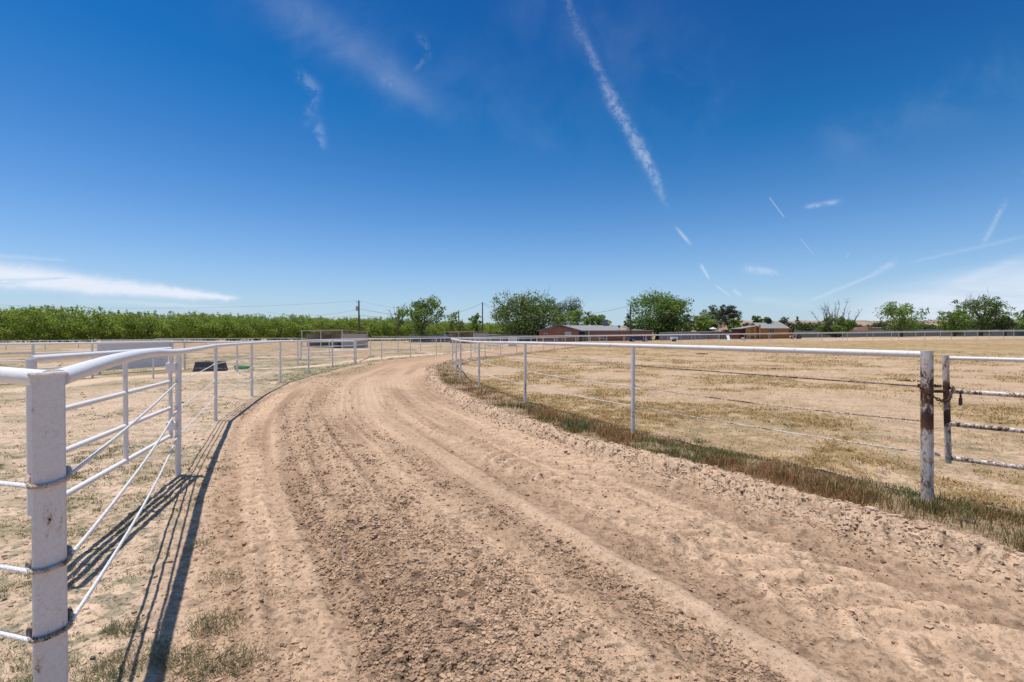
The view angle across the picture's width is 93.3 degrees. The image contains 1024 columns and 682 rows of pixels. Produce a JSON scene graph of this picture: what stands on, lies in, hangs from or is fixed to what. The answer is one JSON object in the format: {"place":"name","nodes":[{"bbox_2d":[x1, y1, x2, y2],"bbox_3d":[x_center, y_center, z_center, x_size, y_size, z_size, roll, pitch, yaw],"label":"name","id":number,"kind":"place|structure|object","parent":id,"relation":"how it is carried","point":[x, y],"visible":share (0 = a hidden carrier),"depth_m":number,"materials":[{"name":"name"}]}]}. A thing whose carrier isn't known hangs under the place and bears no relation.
{"place":"outdoors","nodes":[
{"label":"outdoors","id":0,"kind":"place"},
{"bbox_2d":[0,345,542,392],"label":"dirt path","id":1,"kind":"structure","parent":0,"point":[84,382],"depth_m":19.87,"materials":[{"name":"soil"}]},
{"bbox_2d":[233,365,271,369],"bbox_3d":[-11.709,1.123,21.809,1.614,0.362,0.715,0,1,0],"label":"garden hose","id":2,"kind":"object","parent":1,"relation":"on","point":[242,367],"visible":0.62,"depth_m":21.64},
{"bbox_2d":[0,336,1023,681],"bbox_3d":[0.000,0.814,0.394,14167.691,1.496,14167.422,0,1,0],"label":"ground","id":3,"kind":"structure","parent":0,"point":[78,428],"depth_m":6.06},
{"bbox_2d":[0,307,38,342],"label":"pecan tree","id":4,"kind":"object","parent":3,"relation":"on","point":[16,330],"visible":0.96,"depth_m":85.10,"materials":[{"name":"green plant"}]},
{"bbox_2d":[0,305,53,342],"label":"pecan tree","id":5,"kind":"object","parent":3,"relation":"on","point":[24,311],"visible":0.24,"depth_m":91.95,"materials":[{"name":"green plant"}]},
{"bbox_2d":[8,306,48,341],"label":"pecan tree","id":6,"kind":"object","parent":3,"relation":"on","point":[33,317],"depth_m":98.01,"materials":[{"name":"green plant"}]},
{"bbox_2d":[13,306,78,342],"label":"pecan tree","id":7,"kind":"object","parent":3,"relation":"on","point":[50,330],"visible":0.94,"depth_m":89.06,"materials":[{"name":"green plant"}]},
{"bbox_2d":[36,304,86,341],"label":"pecan tree","id":8,"kind":"object","parent":3,"relation":"on","point":[45,306],"visible":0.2,"depth_m":96.12,"materials":[{"name":"green plant"}]},
{"bbox_2d":[49,309,86,341],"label":"pecan tree","id":9,"kind":"object","parent":3,"relation":"on","point":[62,319],"depth_m":102.91,"materials":[{"name":"green plant"}]},
{"bbox_2d":[62,305,118,341],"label":"pecan tree","id":10,"kind":"object","parent":3,"relation":"on","point":[80,323],"visible":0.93,"depth_m":94.04,"materials":[{"name":"green plant"}]},
{"bbox_2d":[69,313,113,341],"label":"pecan tree","id":11,"kind":"object","parent":3,"relation":"on","point":[92,318],"visible":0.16,"depth_m":100.51,"materials":[{"name":"green plant"}]},
{"bbox_2d":[0,341,185,377],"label":"pipe fence","id":12,"kind":"object","parent":3,"relation":"on","point":[33,352],"visible":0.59,"depth_m":17.14,"materials":[{"name":"white metal"}]},
{"bbox_2d":[88,309,144,340],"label":"pecan tree","id":13,"kind":"object","parent":3,"relation":"on","point":[127,322],"visible":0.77,"depth_m":97.92,"materials":[{"name":"green plant"}]},
{"bbox_2d":[104,311,147,340],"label":"pecan tree","id":14,"kind":"object","parent":3,"relation":"on","point":[123,314],"visible":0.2,"depth_m":104.41,"materials":[{"name":"green plant"}]},
{"bbox_2d":[111,311,142,340],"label":"pecan tree","id":15,"kind":"object","parent":3,"relation":"on","point":[129,313],"visible":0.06,"depth_m":110.79,"materials":[{"name":"green plant"}]},
{"bbox_2d":[97,340,173,374],"bbox_3d":[-15.997,0.653,20.690,0.130,1.355,3.156,0,1,17],"label":"windbreak panel","id":16,"kind":"object","parent":3,"relation":"on","point":[145,362],"visible":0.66,"depth_m":20.75,"materials":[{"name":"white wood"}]},
{"bbox_2d":[0,339,272,348],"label":"pipe fence","id":17,"kind":"object","parent":3,"relation":"on","point":[106,340],"visible":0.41,"depth_m":60.19,"materials":[{"name":"white metal"}]},
{"bbox_2d":[126,313,173,338],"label":"pecan tree","id":18,"kind":"object","parent":3,"relation":"on","point":[147,334],"visible":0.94,"depth_m":102.38,"materials":[{"name":"green plant"}]},
{"bbox_2d":[143,310,167,334],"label":"pecan tree","id":19,"kind":"object","parent":3,"relation":"on","point":[157,316],"visible":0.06,"depth_m":113.94,"materials":[{"name":"green plant"}]},
{"bbox_2d":[136,312,179,337],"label":"pecan tree","id":20,"kind":"object","parent":3,"relation":"on","point":[157,324],"visible":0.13,"depth_m":108.95,"materials":[{"name":"green plant"}]},
{"bbox_2d":[131,359,227,378],"bbox_3d":[-12.904,1.042,18.042,3.959,0.826,0.868,0,1,-30],"label":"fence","id":21,"kind":"object","parent":3,"relation":"on","point":[152,367],"visible":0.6,"depth_m":17.50,"materials":[{"name":"metal"}]},
{"bbox_2d":[164,313,204,342],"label":"pecan tree","id":22,"kind":"object","parent":3,"relation":"on","point":[182,329],"visible":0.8,"depth_m":106.05,"materials":[{"name":"green plant"}]},
{"bbox_2d":[163,310,205,340],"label":"pecan tree","id":23,"kind":"object","parent":3,"relation":"on","point":[182,322],"visible":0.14,"depth_m":112.48,"materials":[{"name":"green plant"}]},
{"bbox_2d":[184,312,230,340],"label":"pecan tree","id":24,"kind":"object","parent":3,"relation":"on","point":[209,330],"visible":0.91,"depth_m":110.35,"materials":[{"name":"green plant"}]},
{"bbox_2d":[192,361,227,371],"bbox_3d":[-13.220,1.111,21.213,1.240,0.418,0.600,0,1,-18],"label":"water tub","id":25,"kind":"object","parent":3,"relation":"on","point":[199,366],"visible":0.9,"depth_m":20.95,"materials":[{"name":"black rubber"}]},
{"bbox_2d":[198,315,225,340],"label":"pecan tree","id":26,"kind":"object","parent":3,"relation":"on","point":[217,319],"visible":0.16,"depth_m":117.81,"materials":[{"name":"green plant"}]},
{"bbox_2d":[213,315,244,340],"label":"pecan tree","id":27,"kind":"object","parent":3,"relation":"on","point":[230,327],"visible":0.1,"depth_m":121.44,"materials":[{"name":"green plant"}]},
{"bbox_2d":[218,312,240,340],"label":"pecan tree","id":28,"kind":"object","parent":3,"relation":"on","point":[229,320],"visible":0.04,"depth_m":128.24,"materials":[{"name":"green plant"}]},
{"bbox_2d":[214,314,254,340],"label":"pecan tree","id":29,"kind":"object","parent":3,"relation":"on","point":[234,331],"visible":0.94,"depth_m":114.30,"materials":[{"name":"green plant"}]},
{"bbox_2d":[184,340,298,371],"bbox_3d":[-12.608,0.683,23.358,3.368,1.426,4.258,0,1,21],"label":"pipe fence","id":30,"kind":"object","parent":3,"relation":"on","point":[236,355],"visible":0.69,"depth_m":21.48,"materials":[{"name":"white metal"}]},
{"bbox_2d":[238,313,268,340],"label":"pecan tree","id":31,"kind":"object","parent":3,"relation":"on","point":[247,315],"visible":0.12,"depth_m":126.32,"materials":[{"name":"green plant"}]},
{"bbox_2d":[237,314,272,340],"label":"pecan tree","id":32,"kind":"object","parent":3,"relation":"on","point":[257,332],"visible":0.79,"depth_m":119.36,"materials":[{"name":"green plant"}]},
{"bbox_2d":[257,315,288,339],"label":"pecan tree","id":33,"kind":"object","parent":3,"relation":"on","point":[273,326],"visible":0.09,"depth_m":129.35,"materials":[{"name":"green plant"}]},
{"bbox_2d":[156,338,391,345],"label":"pipe fence","id":34,"kind":"object","parent":3,"relation":"on","point":[223,338],"visible":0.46,"depth_m":79.01,"materials":[{"name":"white metal"}]},
{"bbox_2d":[263,316,298,339],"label":"pecan tree","id":35,"kind":"object","parent":3,"relation":"on","point":[276,331],"visible":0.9,"depth_m":123.37,"materials":[{"name":"green plant"}]},
{"bbox_2d":[281,313,306,339],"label":"pecan tree","id":36,"kind":"object","parent":3,"relation":"on","point":[290,323],"visible":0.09,"depth_m":134.24,"materials":[{"name":"green plant"}]},
{"bbox_2d":[285,314,314,339],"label":"pecan tree","id":37,"kind":"object","parent":3,"relation":"on","point":[302,326],"visible":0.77,"depth_m":127.27,"materials":[{"name":"green plant"}]},
{"bbox_2d":[299,314,323,339],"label":"pecan tree","id":38,"kind":"object","parent":3,"relation":"on","point":[311,322],"visible":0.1,"depth_m":138.73,"materials":[{"name":"green plant"}]},
{"bbox_2d":[305,318,331,334],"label":"pecan tree","id":39,"kind":"object","parent":3,"relation":"on","point":[321,322],"visible":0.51,"depth_m":131.01,"materials":[{"name":"green plant"}]},
{"bbox_2d":[300,330,367,347],"bbox_3d":[-23.584,-0.290,63.949,10.736,2.300,3.955,1,1,41],"label":"livestock shelter","id":40,"kind":"object","parent":3,"relation":"on","point":[337,336],"visible":0.63,"depth_m":63.19,"materials":[{"name":"beige metal"}]},
{"bbox_2d":[317,318,350,333],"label":"pecan tree","id":41,"kind":"object","parent":3,"relation":"on","point":[333,323],"visible":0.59,"depth_m":135.28,"materials":[{"name":"green plant"}]},
{"bbox_2d":[335,317,363,333],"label":"pecan tree","id":42,"kind":"object","parent":3,"relation":"on","point":[352,323],"visible":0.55,"depth_m":140.26,"materials":[{"name":"green plant"}]},
{"bbox_2d":[0,351,707,681],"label":"weeds","id":43,"kind":"object","parent":3,"relation":"on","point":[115,634],"visible":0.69,"depth_m":2.60,"materials":[{"name":"green plant"}]},
{"bbox_2d":[356,301,359,333],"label":"utility pole","id":44,"kind":"object","parent":3,"relation":"on","point":[358,308],"visible":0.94,"depth_m":105.79,"materials":[{"name":"brown wood"}]},
{"bbox_2d":[355,317,381,337],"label":"pecan tree","id":45,"kind":"object","parent":3,"relation":"on","point":[372,327],"visible":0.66,"depth_m":145.08,"materials":[{"name":"green plant"}]},
{"bbox_2d":[370,316,396,340],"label":"pecan tree","id":46,"kind":"object","parent":3,"relation":"on","point":[389,325],"visible":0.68,"depth_m":149.04,"materials":[{"name":"green plant"}]},
{"bbox_2d":[382,316,409,340],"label":"pecan tree","id":47,"kind":"object","parent":3,"relation":"on","point":[399,334],"visible":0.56,"depth_m":153.14,"materials":[{"name":"green plant"}]},
{"bbox_2d":[387,307,404,341],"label":"dead tree","id":48,"kind":"object","parent":3,"relation":"on","point":[400,322],"visible":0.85,"depth_m":118.72,"materials":[{"name":"grey plant"}]},
{"bbox_2d":[399,323,418,339],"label":"pecan tree","id":49,"kind":"object","parent":3,"relation":"on","point":[407,334],"visible":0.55,"depth_m":156.94,"materials":[{"name":"green plant"}]},
{"bbox_2d":[354,338,477,361],"bbox_3d":[-8.461,0.371,52.424,2.665,1.433,47.669,0,1,5],"label":"pipe fence","id":50,"kind":"object","parent":3,"relation":"on","point":[394,345],"visible":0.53,"depth_m":40.29,"materials":[{"name":"white metal"}]},
{"bbox_2d":[300,340,353,358],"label":"pipe gate","id":51,"kind":"structure","parent":50,"relation":"attached to","point":[329,351],"depth_m":26.87,"materials":[{"name":"white metal"}]},
{"bbox_2d":[394,293,446,341],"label":"cottonwood tree","id":52,"kind":"object","parent":3,"relation":"on","point":[423,309],"visible":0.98,"depth_m":115.53,"materials":[{"name":"green plant"}]},
{"bbox_2d":[415,322,433,334],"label":"pecan tree","id":53,"kind":"object","parent":3,"relation":"on","point":[428,330],"visible":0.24,"depth_m":161.69,"materials":[{"name":"green plant"}]},
{"bbox_2d":[424,322,442,334],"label":"pecan tree","id":54,"kind":"object","parent":3,"relation":"on","point":[434,330],"visible":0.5,"depth_m":165.77,"materials":[{"name":"green plant"}]},
{"bbox_2d":[433,320,457,334],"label":"pecan tree","id":55,"kind":"object","parent":3,"relation":"on","point":[445,323],"visible":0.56,"depth_m":170.06,"materials":[{"name":"green plant"}]},
{"bbox_2d":[446,311,464,332],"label":"young tree","id":56,"kind":"object","parent":3,"relation":"on","point":[455,324],"visible":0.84,"depth_m":138.82,"materials":[{"name":"green plant"}]},
{"bbox_2d":[446,331,488,342],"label":"livestock shelter","id":57,"kind":"object","parent":3,"relation":"on","point":[470,333],"visible":0.49,"depth_m":101.60,"materials":[{"name":"beige metal"}]},
{"bbox_2d":[409,334,536,341],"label":"sheet metal fence","id":58,"kind":"object","parent":3,"relation":"on","point":[447,339],"visible":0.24,"depth_m":117.60,"materials":[{"name":"metal"}]},
{"bbox_2d":[468,313,484,331],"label":"young tree","id":59,"kind":"object","parent":3,"relation":"on","point":[474,326],"visible":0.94,"depth_m":141.21,"materials":[{"name":"green plant"}]},
{"bbox_2d":[479,324,493,334],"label":"pecan tree","id":60,"kind":"object","parent":3,"relation":"on","point":[486,329],"visible":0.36,"depth_m":186.67,"materials":[{"name":"green plant"}]},
{"bbox_2d":[486,323,501,333],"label":"pecan tree","id":61,"kind":"object","parent":3,"relation":"on","point":[490,329],"visible":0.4,"depth_m":191.30,"materials":[{"name":"green plant"}]},
{"bbox_2d":[0,330,1007,681],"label":"pipe fence","id":62,"kind":"object","parent":3,"relation":"on","point":[54,614],"visible":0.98,"depth_m":1.77,"materials":[{"name":"metal"}]},
{"bbox_2d":[25,347,175,515],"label":"pipe gate","id":63,"kind":"structure","parent":62,"relation":"attached to","point":[31,362],"depth_m":3.89,"materials":[{"name":"white metal"}]},
{"bbox_2d":[0,364,1023,681],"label":"soil clods","id":64,"kind":"object","parent":3,"relation":"on","point":[486,664],"visible":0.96,"depth_m":2.79,"materials":[{"name":"beige soil"}]},
{"bbox_2d":[372,334,671,342],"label":"pipe fence","id":65,"kind":"object","parent":3,"relation":"on","point":[491,336],"visible":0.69,"depth_m":101.71,"materials":[{"name":"white metal"}]},
{"bbox_2d":[488,289,566,341],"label":"elm tree","id":66,"kind":"object","parent":3,"relation":"on","point":[531,317],"visible":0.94,"depth_m":117.79,"materials":[{"name":"green plant"}]},
{"bbox_2d":[551,313,576,326],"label":"tree","id":67,"kind":"object","parent":3,"relation":"on","point":[568,318],"visible":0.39,"depth_m":127.00,"materials":[{"name":"green plant"}]},
{"bbox_2d":[547,295,586,325],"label":"pine tree","id":68,"kind":"object","parent":3,"relation":"on","point":[567,308],"visible":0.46,"depth_m":136.22,"materials":[{"name":"green plant"}]},
{"bbox_2d":[566,310,588,324],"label":"tree","id":69,"kind":"object","parent":3,"relation":"on","point":[576,313],"visible":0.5,"depth_m":128.79,"materials":[{"name":"green plant"}]},
{"bbox_2d":[583,312,605,324],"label":"tree","id":70,"kind":"object","parent":3,"relation":"on","point":[594,319],"visible":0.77,"depth_m":127.13,"materials":[{"name":"green plant"}]},
{"bbox_2d":[537,320,652,341],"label":"brick house","id":71,"kind":"structure","parent":3,"relation":"on","point":[604,328],"depth_m":113.68,"materials":[{"name":"brown brick"}]},
{"bbox_2d":[579,332,584,340],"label":"doorway","id":72,"kind":"structure","parent":71,"relation":"in","point":[580,333],"depth_m":113.62,"materials":[{"name":"black paint"}]},
{"bbox_2d":[623,313,635,328],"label":"tree","id":73,"kind":"object","parent":3,"relation":"on","point":[627,322],"visible":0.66,"depth_m":121.69,"materials":[{"name":"green plant"}]},
{"bbox_2d":[627,336,649,341],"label":"parked car","id":74,"kind":"object","parent":3,"relation":"on","point":[642,338],"visible":0.98,"depth_m":99.16,"materials":[{"name":"blue paint"}]},
{"bbox_2d":[624,287,694,339],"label":"cottonwood tree","id":75,"kind":"object","parent":3,"relation":"on","point":[669,307],"visible":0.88,"depth_m":120.39,"materials":[{"name":"green plant"}]},
{"bbox_2d":[674,321,691,331],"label":"tree","id":76,"kind":"object","parent":3,"relation":"on","point":[685,325],"visible":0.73,"depth_m":118.74,"materials":[{"name":"green plant"}]},
{"bbox_2d":[682,314,696,331],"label":"dark evergreen","id":77,"kind":"object","parent":3,"relation":"on","point":[688,321],"visible":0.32,"depth_m":149.93,"materials":[{"name":"green plant"}]},
{"bbox_2d":[659,331,731,339],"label":"sheet metal fence","id":78,"kind":"object","parent":3,"relation":"on","point":[684,337],"visible":0.64,"depth_m":111.17,"materials":[{"name":"metal"}]},
{"bbox_2d":[693,312,717,331],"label":"ash tree","id":79,"kind":"object","parent":3,"relation":"on","point":[703,323],"visible":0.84,"depth_m":119.51,"materials":[{"name":"green plant"}]},
{"bbox_2d":[699,305,725,329],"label":"pine tree","id":80,"kind":"object","parent":3,"relation":"on","point":[712,310],"visible":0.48,"depth_m":137.29,"materials":[{"name":"green plant"}]},
{"bbox_2d":[708,329,729,339],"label":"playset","id":81,"kind":"object","parent":3,"relation":"on","point":[726,331],"visible":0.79,"depth_m":101.47,"materials":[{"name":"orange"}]},
{"bbox_2d":[716,304,742,330],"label":"pine tree","id":82,"kind":"object","parent":3,"relation":"on","point":[730,311],"visible":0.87,"depth_m":135.06,"materials":[{"name":"green plant"}]},
{"bbox_2d":[727,317,742,330],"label":"tree","id":83,"kind":"object","parent":3,"relation":"on","point":[736,323],"visible":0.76,"depth_m":116.33,"materials":[{"name":"green plant"}]},
{"bbox_2d":[751,316,763,323],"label":"tree","id":84,"kind":"object","parent":3,"relation":"on","point":[755,319],"visible":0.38,"depth_m":134.54,"materials":[{"name":"green plant"}]},
{"bbox_2d":[732,319,789,338],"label":"orange cabin","id":85,"kind":"object","parent":3,"relation":"on","point":[768,329],"visible":0.95,"depth_m":104.00,"materials":[{"name":"orange wood"}]},
{"bbox_2d":[778,317,791,331],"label":"tree","id":86,"kind":"object","parent":3,"relation":"on","point":[784,321],"visible":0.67,"depth_m":129.56,"materials":[{"name":"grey plant"}]},
{"bbox_2d":[790,320,813,333],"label":"bush","id":87,"kind":"object","parent":3,"relation":"on","point":[805,326],"visible":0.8,"depth_m":180.04,"materials":[{"name":"green plant"}]},
{"bbox_2d":[809,297,860,337],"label":"tree","id":88,"kind":"object","parent":3,"relation":"on","point":[842,326],"visible":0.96,"depth_m":109.98,"materials":[{"name":"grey plant"}]},
{"bbox_2d":[871,321,894,329],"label":"bush","id":89,"kind":"object","parent":3,"relation":"on","point":[881,324],"visible":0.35,"depth_m":190.43,"materials":[{"name":"green plant"}]},
{"bbox_2d":[872,301,931,336],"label":"pecan tree","id":90,"kind":"object","parent":3,"relation":"on","point":[903,323],"visible":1,"depth_m":108.60,"materials":[{"name":"green plant"}]},
{"bbox_2d":[794,329,1023,337],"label":"sheet metal fence","id":91,"kind":"object","parent":3,"relation":"on","point":[866,333],"visible":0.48,"depth_m":118.03,"materials":[{"name":"metal"}]},
{"bbox_2d":[933,309,976,335],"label":"elm tree","id":92,"kind":"object","parent":3,"relation":"on","point":[950,318],"visible":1,"depth_m":108.18,"materials":[{"name":"green plant"}]},
{"bbox_2d":[951,294,1015,335],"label":"tree","id":93,"kind":"object","parent":3,"relation":"on","point":[994,313],"visible":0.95,"depth_m":108.27,"materials":[{"name":"green plant"}]},
{"bbox_2d":[991,317,1018,335],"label":"olive tree","id":94,"kind":"object","parent":3,"relation":"on","point":[1004,325],"visible":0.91,"depth_m":107.07,"materials":[{"name":"green plant"}]},
{"bbox_2d":[1010,310,1023,330],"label":"ash tree","id":95,"kind":"object","parent":3,"relation":"on","point":[1020,326],"visible":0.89,"depth_m":117.05,"materials":[{"name":"green plant"}]},
{"bbox_2d":[0,0,1023,334],"label":"sky","id":96,"kind":"structure","parent":0,"point":[775,160],"materials":[{"name":"blue"}]},
{"bbox_2d":[115,338,1023,681],"bbox_3d":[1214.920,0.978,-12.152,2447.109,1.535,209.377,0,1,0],"label":"dirt track","id":97,"kind":"structure","parent":0,"point":[411,400],"depth_m":3.34,"materials":[{"name":"soil"}]},
{"bbox_2d":[423,356,1023,586],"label":"crust lumps","id":98,"kind":"object","parent":97,"relation":"on","point":[924,526],"visible":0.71,"depth_m":4.29,"materials":[{"name":"soil"}]},
{"bbox_2d":[428,339,1023,570],"bbox_3d":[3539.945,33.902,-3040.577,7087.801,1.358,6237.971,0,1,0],"label":"infield ground","id":99,"kind":"structure","parent":0,"point":[874,404],"depth_m":10.09,"materials":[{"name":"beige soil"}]},
{"bbox_2d":[451,331,1003,500],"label":"pipe fence","id":100,"kind":"object","parent":99,"relation":"on","point":[926,420],"visible":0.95,"depth_m":5.15,"materials":[{"name":"metal"}]},
{"bbox_2d":[917,384,954,402],"bbox_3d":[3.811,0.453,4.309,0.542,0.169,0.178,0,1,-28],"label":"chain","id":101,"kind":"object","parent":100,"relation":"attached to","point":[951,393],"visible":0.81,"depth_m":4.24,"materials":[{"name":"metal"}]},
{"bbox_2d":[934,355,1023,469],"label":"pipe gate","id":102,"kind":"structure","parent":100,"relation":"attached to","point":[948,424],"depth_m":4.32,"materials":[{"name":"metal"}]},
{"bbox_2d":[958,394,962,405],"bbox_3d":[4.050,0.526,4.366,0.042,0.111,0.020,0,1,-34],"label":"padlock","id":103,"kind":"object","parent":102,"relation":"hanging from","point":[960,400],"visible":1,"depth_m":4.36,"materials":[{"name":"metal"}]},
{"bbox_2d":[435,347,1023,552],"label":"berm grass","id":104,"kind":"structure","parent":0,"point":[824,487],"depth_m":4.75,"materials":[{"name":"green plant"}]},
{"bbox_2d":[621,318,1019,333],"bbox_3d":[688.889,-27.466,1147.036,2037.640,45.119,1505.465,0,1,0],"label":"hills","id":105,"kind":"structure","parent":0,"point":[862,322],"depth_m":970.30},
{"bbox_2d":[854,327,881,329],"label":"adobe house","id":106,"kind":"structure","parent":0,"point":[868,328],"depth_m":164.96,"materials":[{"name":"paint"}]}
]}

